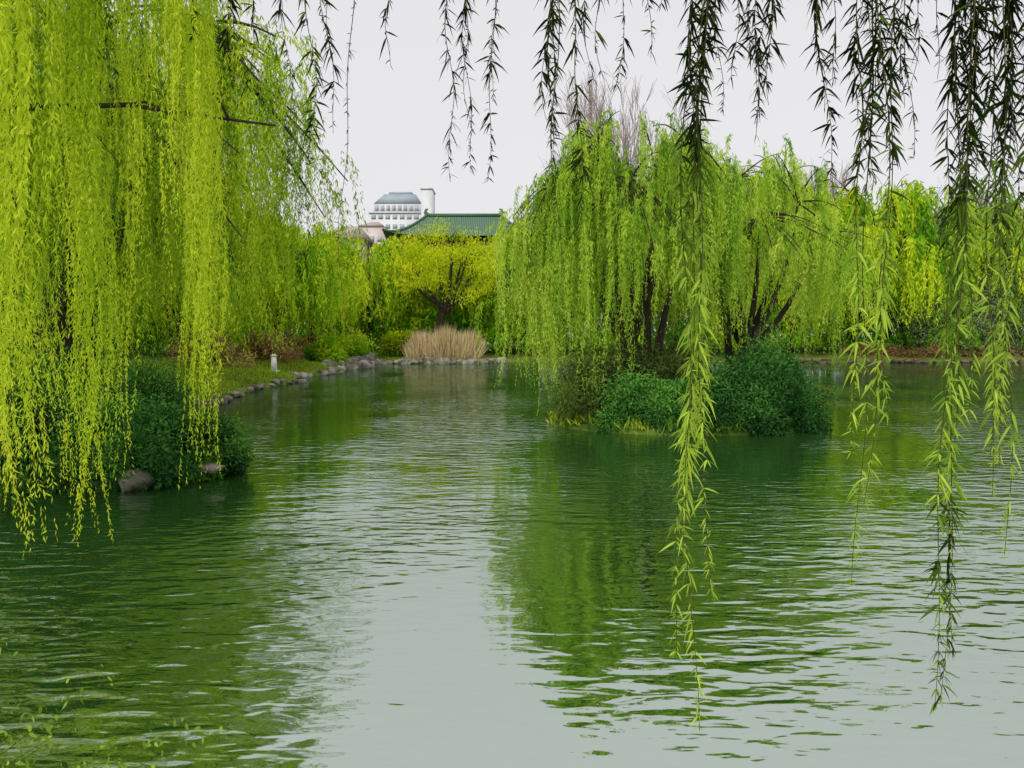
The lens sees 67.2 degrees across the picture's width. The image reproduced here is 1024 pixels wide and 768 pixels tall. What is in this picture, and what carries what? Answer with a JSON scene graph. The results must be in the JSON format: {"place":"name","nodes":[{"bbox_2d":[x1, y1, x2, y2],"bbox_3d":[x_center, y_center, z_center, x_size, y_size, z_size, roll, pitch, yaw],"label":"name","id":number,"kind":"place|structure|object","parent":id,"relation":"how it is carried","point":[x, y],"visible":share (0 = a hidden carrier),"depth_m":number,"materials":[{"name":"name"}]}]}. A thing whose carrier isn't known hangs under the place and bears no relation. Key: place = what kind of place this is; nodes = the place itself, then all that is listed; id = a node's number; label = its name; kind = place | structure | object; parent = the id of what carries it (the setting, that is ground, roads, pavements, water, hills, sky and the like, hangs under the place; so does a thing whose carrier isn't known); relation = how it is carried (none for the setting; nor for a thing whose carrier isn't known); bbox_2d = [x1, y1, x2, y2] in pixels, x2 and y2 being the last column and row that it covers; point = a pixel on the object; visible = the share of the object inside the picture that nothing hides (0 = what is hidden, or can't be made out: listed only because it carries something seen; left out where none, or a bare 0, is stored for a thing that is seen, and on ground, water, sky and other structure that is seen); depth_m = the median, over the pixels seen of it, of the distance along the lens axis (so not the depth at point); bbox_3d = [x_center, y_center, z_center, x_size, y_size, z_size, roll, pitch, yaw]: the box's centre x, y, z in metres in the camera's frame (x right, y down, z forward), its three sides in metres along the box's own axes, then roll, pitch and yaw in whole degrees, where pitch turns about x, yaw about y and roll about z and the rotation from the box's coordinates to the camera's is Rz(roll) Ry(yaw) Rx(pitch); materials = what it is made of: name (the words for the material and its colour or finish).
{"place":"outdoors","nodes":[
{"label":"outdoors","id":0,"kind":"place"},
{"bbox_2d":[0,362,1023,767],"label":"lake water","id":1,"kind":"structure","parent":0,"point":[426,566],"depth_m":8.97,"materials":[{"name":"green liquid"}]},
{"bbox_2d":[0,337,1023,494],"bbox_3d":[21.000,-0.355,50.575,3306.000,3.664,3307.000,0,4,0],"label":"ground","id":2,"kind":"structure","parent":0,"point":[819,355],"depth_m":88.80,"materials":[{"name":"green plant"}]},
{"bbox_2d":[0,326,103,417],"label":"evergreen shrub","id":3,"kind":"object","parent":2,"relation":"on","point":[51,370],"visible":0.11,"depth_m":18.48,"materials":[{"name":"green plant"}]},
{"bbox_2d":[0,365,104,497],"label":"evergreen shrub","id":4,"kind":"object","parent":2,"relation":"on","point":[23,460],"visible":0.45,"depth_m":15.15,"materials":[{"name":"green plant"}]},
{"bbox_2d":[0,633,222,767],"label":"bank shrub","id":5,"kind":"object","parent":2,"relation":"on","point":[18,762],"visible":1,"depth_m":3.65,"materials":[{"name":"green plant"}]},
{"bbox_2d":[27,385,206,492],"bbox_3d":[-8.211,1.057,16.171,3.999,2.100,3.285,0,4,0],"label":"evergreen shrub","id":6,"kind":"object","parent":2,"relation":"on","point":[147,436],"visible":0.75,"depth_m":15.33,"materials":[{"name":"green plant"}]},
{"bbox_2d":[45,346,209,420],"bbox_3d":[-9.712,0.460,19.380,3.827,2.903,3.916,0,4,0],"label":"evergreen shrub","id":7,"kind":"object","parent":2,"relation":"on","point":[155,379],"visible":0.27,"depth_m":19.29,"materials":[{"name":"green plant"}]},
{"bbox_2d":[1,75,268,376],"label":"willow tree","id":8,"kind":"object","parent":2,"relation":"on","point":[160,292],"visible":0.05,"depth_m":35.69,"materials":[{"name":"green plant"}]},
{"bbox_2d":[0,0,275,558],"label":"willow tree","id":9,"kind":"object","parent":2,"relation":"on","point":[23,14],"visible":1,"depth_m":8.10,"materials":[{"name":"green plant"}]},
{"bbox_2d":[0,0,379,404],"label":"willow tree","id":10,"kind":"object","parent":2,"relation":"on","point":[238,135],"visible":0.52,"depth_m":22.23,"materials":[{"name":"green plant"}]},
{"bbox_2d":[118,203,273,344],"bbox_3d":[-25.375,-8.456,58.901,14.047,13.802,14.022,-2,4,-30],"label":"willow tree","id":11,"kind":"object","parent":2,"relation":"on","point":[239,309],"visible":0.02,"depth_m":59.49,"materials":[{"name":"green plant"}]},
{"bbox_2d":[102,182,290,362],"bbox_3d":[-21.859,-7.666,49.946,13.519,13.624,12.511,-3,5,-41],"label":"willow tree","id":12,"kind":"object","parent":2,"relation":"on","point":[174,316],"visible":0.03,"depth_m":49.64,"materials":[{"name":"green plant"}]},
{"bbox_2d":[159,405,254,481],"bbox_3d":[-7.080,1.247,16.963,2.925,1.621,2.352,3,5,42],"label":"evergreen shrub","id":13,"kind":"object","parent":2,"relation":"on","point":[233,454],"visible":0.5,"depth_m":16.57,"materials":[{"name":"green plant"}]},
{"bbox_2d":[163,325,258,370],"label":"red leafed shrub","id":14,"kind":"object","parent":2,"relation":"on","point":[222,356],"visible":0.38,"depth_m":49.54,"materials":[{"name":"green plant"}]},
{"bbox_2d":[174,196,308,347],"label":"willow tree","id":15,"kind":"object","parent":2,"relation":"on","point":[262,293],"visible":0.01,"depth_m":74.60,"materials":[{"name":"green plant"}]},
{"bbox_2d":[232,329,304,362],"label":"red leafed shrub","id":16,"kind":"object","parent":2,"relation":"on","point":[260,348],"visible":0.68,"depth_m":61.49,"materials":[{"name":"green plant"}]},
{"bbox_2d":[202,219,347,350],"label":"willow tree","id":17,"kind":"object","parent":2,"relation":"on","point":[313,279],"visible":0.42,"depth_m":65.47,"materials":[{"name":"green plant"}]},
{"bbox_2d":[271,354,279,371],"bbox_3d":[-15.900,-1.330,51.516,0.600,1.350,0.400,0,4,0],"label":"stone marker","id":18,"kind":"object","parent":2,"relation":"on","point":[274,363],"visible":0.74,"depth_m":51.41,"materials":[{"name":"white stone"}]},
{"bbox_2d":[269,330,313,357],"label":"red leafed shrub","id":19,"kind":"object","parent":2,"relation":"on","point":[300,344],"visible":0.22,"depth_m":72.44,"materials":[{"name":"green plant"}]},
{"bbox_2d":[253,221,382,342],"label":"willow tree","id":20,"kind":"object","parent":2,"relation":"on","point":[353,304],"visible":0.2,"depth_m":80.39,"materials":[{"name":"green plant"}]},
{"bbox_2d":[260,222,377,339],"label":"willow tree","id":21,"kind":"object","parent":2,"relation":"on","point":[373,306],"visible":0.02,"depth_m":90.81,"materials":[{"name":"green plant"}]},
{"bbox_2d":[299,331,349,363],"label":"rounded shrub","id":22,"kind":"object","parent":2,"relation":"on","point":[321,352],"visible":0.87,"depth_m":68.02,"materials":[{"name":"green plant"}]},
{"bbox_2d":[314,328,378,357],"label":"rounded shrub","id":23,"kind":"object","parent":2,"relation":"on","point":[358,348],"visible":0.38,"depth_m":78.88,"materials":[{"name":"green plant"}]},
{"bbox_2d":[327,239,371,342],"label":"walls","id":24,"kind":"structure","parent":2,"relation":"on","point":[364,243],"depth_m":139.22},
{"bbox_2d":[325,226,373,246],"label":"roof","id":25,"kind":"structure","parent":24,"relation":"on","point":[365,235],"depth_m":139.64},
{"bbox_2d":[320,229,426,350],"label":"willow tree","id":26,"kind":"object","parent":2,"relation":"on","point":[393,295],"visible":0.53,"depth_m":90.70,"materials":[{"name":"green plant"}]},
{"bbox_2d":[360,226,388,340],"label":"walls","id":27,"kind":"structure","parent":2,"relation":"on","point":[375,231],"depth_m":197.97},
{"bbox_2d":[362,222,387,229],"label":"roof","id":28,"kind":"structure","parent":27,"relation":"on","point":[374,224],"depth_m":199.40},
{"bbox_2d":[370,236,381,254],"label":"windows","id":29,"kind":"structure","parent":27,"relation":"attached to","point":[379,238],"depth_m":198.00,"materials":[{"name":"grey glass"}]},
{"bbox_2d":[377,327,414,356],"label":"rounded shrub","id":30,"kind":"object","parent":2,"relation":"on","point":[392,344],"visible":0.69,"depth_m":86.95,"materials":[{"name":"green plant"}]},
{"bbox_2d":[0,353,800,495],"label":"grass","id":31,"kind":"structure","parent":2,"relation":"on","point":[265,368],"depth_m":42.94,"materials":[{"name":"green plant"}]},
{"bbox_2d":[368,188,435,229],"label":"walls","id":32,"kind":"structure","parent":2,"relation":"on","point":[428,198],"depth_m":296.66,"materials":[{"name":"white paint"}]},
{"bbox_2d":[371,205,418,228],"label":"windows","id":33,"kind":"structure","parent":32,"relation":"attached to","point":[387,226],"depth_m":296.75,"materials":[{"name":"grey glass"}]},
{"bbox_2d":[375,192,420,202],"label":"roof","id":34,"kind":"structure","parent":32,"relation":"on","point":[400,197],"depth_m":298.63,"materials":[{"name":"grey metal"}]},
{"bbox_2d":[362,228,458,335],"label":"willow tree","id":35,"kind":"object","parent":2,"relation":"on","point":[423,297],"visible":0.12,"depth_m":94.91,"materials":[{"name":"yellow plant"}]},
{"bbox_2d":[376,215,510,334],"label":"young leafed tree","id":36,"kind":"object","parent":2,"relation":"on","point":[475,260],"visible":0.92,"depth_m":87.40,"materials":[{"name":"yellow plant"}]},
{"bbox_2d":[400,321,487,359],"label":"reed bed","id":37,"kind":"object","parent":2,"relation":"on","point":[441,343],"visible":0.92,"depth_m":86.05,"materials":[{"name":"beige plant"}]},
{"bbox_2d":[382,208,525,343],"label":"traditional hall","id":38,"kind":"structure","parent":2,"relation":"on","point":[472,221],"depth_m":148.15,"materials":[{"name":"green tile"}]},
{"bbox_2d":[421,237,525,326],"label":"willow tree","id":39,"kind":"object","parent":2,"relation":"on","point":[453,311],"visible":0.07,"depth_m":96.81,"materials":[{"name":"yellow plant"}]},
{"bbox_2d":[450,237,561,353],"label":"willow tree","id":40,"kind":"object","parent":2,"relation":"on","point":[479,309],"visible":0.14,"depth_m":91.46,"materials":[{"name":"green plant"}]},
{"bbox_2d":[0,265,1023,361],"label":"distant foliage","id":41,"kind":"object","parent":2,"relation":"on","point":[488,335],"visible":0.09,"depth_m":92.10,"materials":[{"name":"green plant"}]},
{"bbox_2d":[464,224,603,351],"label":"willow tree","id":42,"kind":"object","parent":2,"relation":"on","point":[505,227],"visible":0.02,"depth_m":92.67,"materials":[{"name":"green plant"}]},
{"bbox_2d":[495,244,617,351],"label":"willow tree","id":43,"kind":"object","parent":2,"relation":"on","point":[563,307],"visible":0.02,"depth_m":90.62,"materials":[{"name":"green plant"}]},
{"bbox_2d":[118,352,1023,491],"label":"shore rocks","id":44,"kind":"object","parent":2,"relation":"on","point":[368,361],"visible":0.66,"depth_m":67.84,"materials":[{"name":"grey stone"}]},
{"bbox_2d":[546,329,636,428],"bbox_3d":[2.664,-0.151,25.981,3.237,3.456,3.743,0,4,0],"label":"bramble bush","id":45,"kind":"object","parent":2,"relation":"on","point":[573,392],"visible":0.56,"depth_m":24.99,"materials":[{"name":"green plant"}]},
{"bbox_2d":[546,57,656,170],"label":"bare tree","id":46,"kind":"object","parent":2,"relation":"on","point":[599,108],"visible":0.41,"depth_m":106.25,"materials":[{"name":"grey plant"}]},
{"bbox_2d":[539,81,666,346],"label":"bare tree","id":47,"kind":"object","parent":2,"relation":"on","point":[651,136],"visible":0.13,"depth_m":103.43,"materials":[{"name":"brown plant"}]},
{"bbox_2d":[187,0,1023,733],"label":"willow tree","id":48,"kind":"object","parent":2,"relation":"on","point":[959,256],"visible":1,"depth_m":2.46,"materials":[{"name":"green plant"}]},
{"bbox_2d":[522,225,689,340],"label":"willow tree","id":49,"kind":"object","parent":2,"relation":"on","point":[603,313],"visible":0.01,"depth_m":94.51,"materials":[{"name":"green plant"}]},
{"bbox_2d":[473,106,773,414],"bbox_3d":[3.992,-4.191,26.801,9.444,10.889,9.549,2,4,35],"label":"willow tree","id":50,"kind":"object","parent":2,"relation":"on","point":[620,202],"visible":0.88,"depth_m":24.81,"materials":[{"name":"green plant"}]},
{"bbox_2d":[572,324,680,417],"bbox_3d":[3.771,-0.251,25.685,3.614,3.692,2.979,0,4,0],"label":"bramble bush","id":51,"kind":"object","parent":2,"relation":"on","point":[608,362],"visible":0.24,"depth_m":25.26,"materials":[{"name":"green plant"}]},
{"bbox_2d":[587,363,721,436],"bbox_3d":[4.595,0.477,24.357,4.345,2.342,2.781,2,4,26],"label":"evergreen shrub","id":52,"kind":"object","parent":2,"relation":"on","point":[658,405],"visible":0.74,"depth_m":23.92,"materials":[{"name":"green plant"}]},
{"bbox_2d":[628,86,718,322],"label":"bare tree","id":53,"kind":"object","parent":2,"relation":"on","point":[679,128],"visible":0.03,"depth_m":106.91,"materials":[{"name":"brown plant"}]},
{"bbox_2d":[637,316,725,388],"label":"bramble bush","id":54,"kind":"object","parent":2,"relation":"on","point":[674,370],"visible":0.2,"depth_m":26.41,"materials":[{"name":"green plant"}]},
{"bbox_2d":[624,213,773,353],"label":"willow tree","id":55,"kind":"object","parent":2,"relation":"on","point":[683,306],"visible":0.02,"depth_m":89.48,"materials":[{"name":"green plant"}]},
{"bbox_2d":[651,192,814,347],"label":"willow tree","id":56,"kind":"object","parent":2,"relation":"on","point":[775,305],"visible":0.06,"depth_m":89.24,"materials":[{"name":"green plant"}]},
{"bbox_2d":[678,349,788,436],"bbox_3d":[6.819,0.240,24.107,3.671,2.846,3.244,-1,4,-16],"label":"evergreen shrub","id":57,"kind":"object","parent":2,"relation":"on","point":[734,396],"visible":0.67,"depth_m":23.34,"materials":[{"name":"green plant"}]},
{"bbox_2d":[639,133,889,377],"bbox_3d":[8.956,-3.842,28.208,8.668,10.011,8.274,1,4,18],"label":"willow tree","id":58,"kind":"object","parent":2,"relation":"on","point":[811,243],"visible":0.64,"depth_m":26.99,"materials":[{"name":"green plant"}]},
{"bbox_2d":[727,330,840,436],"bbox_3d":[8.283,-0.078,24.812,3.775,3.403,3.908,0,4,0],"label":"evergreen shrub","id":59,"kind":"object","parent":2,"relation":"on","point":[785,373],"visible":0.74,"depth_m":24.00,"materials":[{"name":"green plant"}]},
{"bbox_2d":[761,353,827,426],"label":"evergreen shrub","id":60,"kind":"object","parent":2,"relation":"on","point":[810,394],"visible":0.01,"depth_m":25.97,"materials":[{"name":"green plant"}]},
{"bbox_2d":[745,170,906,352],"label":"willow tree","id":61,"kind":"object","parent":2,"relation":"on","point":[848,200],"visible":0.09,"depth_m":90.44,"materials":[{"name":"green plant"}]},
{"bbox_2d":[797,157,870,345],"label":"bare tree","id":62,"kind":"object","parent":2,"relation":"on","point":[834,181],"visible":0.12,"depth_m":106.58,"materials":[{"name":"brown plant"}]},
{"bbox_2d":[774,188,958,352],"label":"willow tree","id":63,"kind":"object","parent":2,"relation":"on","point":[921,265],"visible":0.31,"depth_m":85.93,"materials":[{"name":"green plant"}]},
{"bbox_2d":[839,341,907,356],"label":"red leafed shrub","id":64,"kind":"object","parent":2,"relation":"on","point":[892,351],"visible":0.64,"depth_m":91.07,"materials":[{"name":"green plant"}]},
{"bbox_2d":[821,174,997,343],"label":"willow tree","id":65,"kind":"object","parent":2,"relation":"on","point":[920,204],"visible":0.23,"depth_m":90.45,"materials":[{"name":"green plant"}]},
{"bbox_2d":[897,342,957,357],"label":"red leafed shrub","id":66,"kind":"object","parent":2,"relation":"on","point":[927,353],"visible":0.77,"depth_m":91.16,"materials":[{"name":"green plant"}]},
{"bbox_2d":[884,203,980,357],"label":"grey green conifer","id":67,"kind":"object","parent":2,"relation":"on","point":[922,322],"visible":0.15,"depth_m":91.30,"materials":[{"name":"green plant"}]},
{"bbox_2d":[881,192,1023,349],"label":"willow tree","id":68,"kind":"object","parent":2,"relation":"on","point":[978,230],"visible":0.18,"depth_m":89.09,"materials":[{"name":"green plant"}]},
{"bbox_2d":[929,176,1000,226],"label":"bare tree","id":69,"kind":"object","parent":2,"relation":"on","point":[967,196],"visible":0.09,"depth_m":112.11,"materials":[{"name":"brown plant"}]},
{"bbox_2d":[943,178,1023,345],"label":"willow tree","id":70,"kind":"object","parent":2,"relation":"on","point":[995,239],"visible":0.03,"depth_m":91.85,"materials":[{"name":"green plant"}]},
{"bbox_2d":[955,340,1023,357],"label":"red leafed shrub","id":71,"kind":"object","parent":2,"relation":"on","point":[977,350],"visible":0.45,"depth_m":90.93,"materials":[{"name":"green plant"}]},
{"bbox_2d":[957,171,1023,356],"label":"grey green conifer","id":72,"kind":"object","parent":2,"relation":"on","point":[981,319],"visible":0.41,"depth_m":90.56,"materials":[{"name":"green plant"}]},
{"bbox_2d":[3,0,1023,336],"label":"sky","id":73,"kind":"structure","parent":0,"point":[399,123],"materials":[{"name":"white"}]}
]}

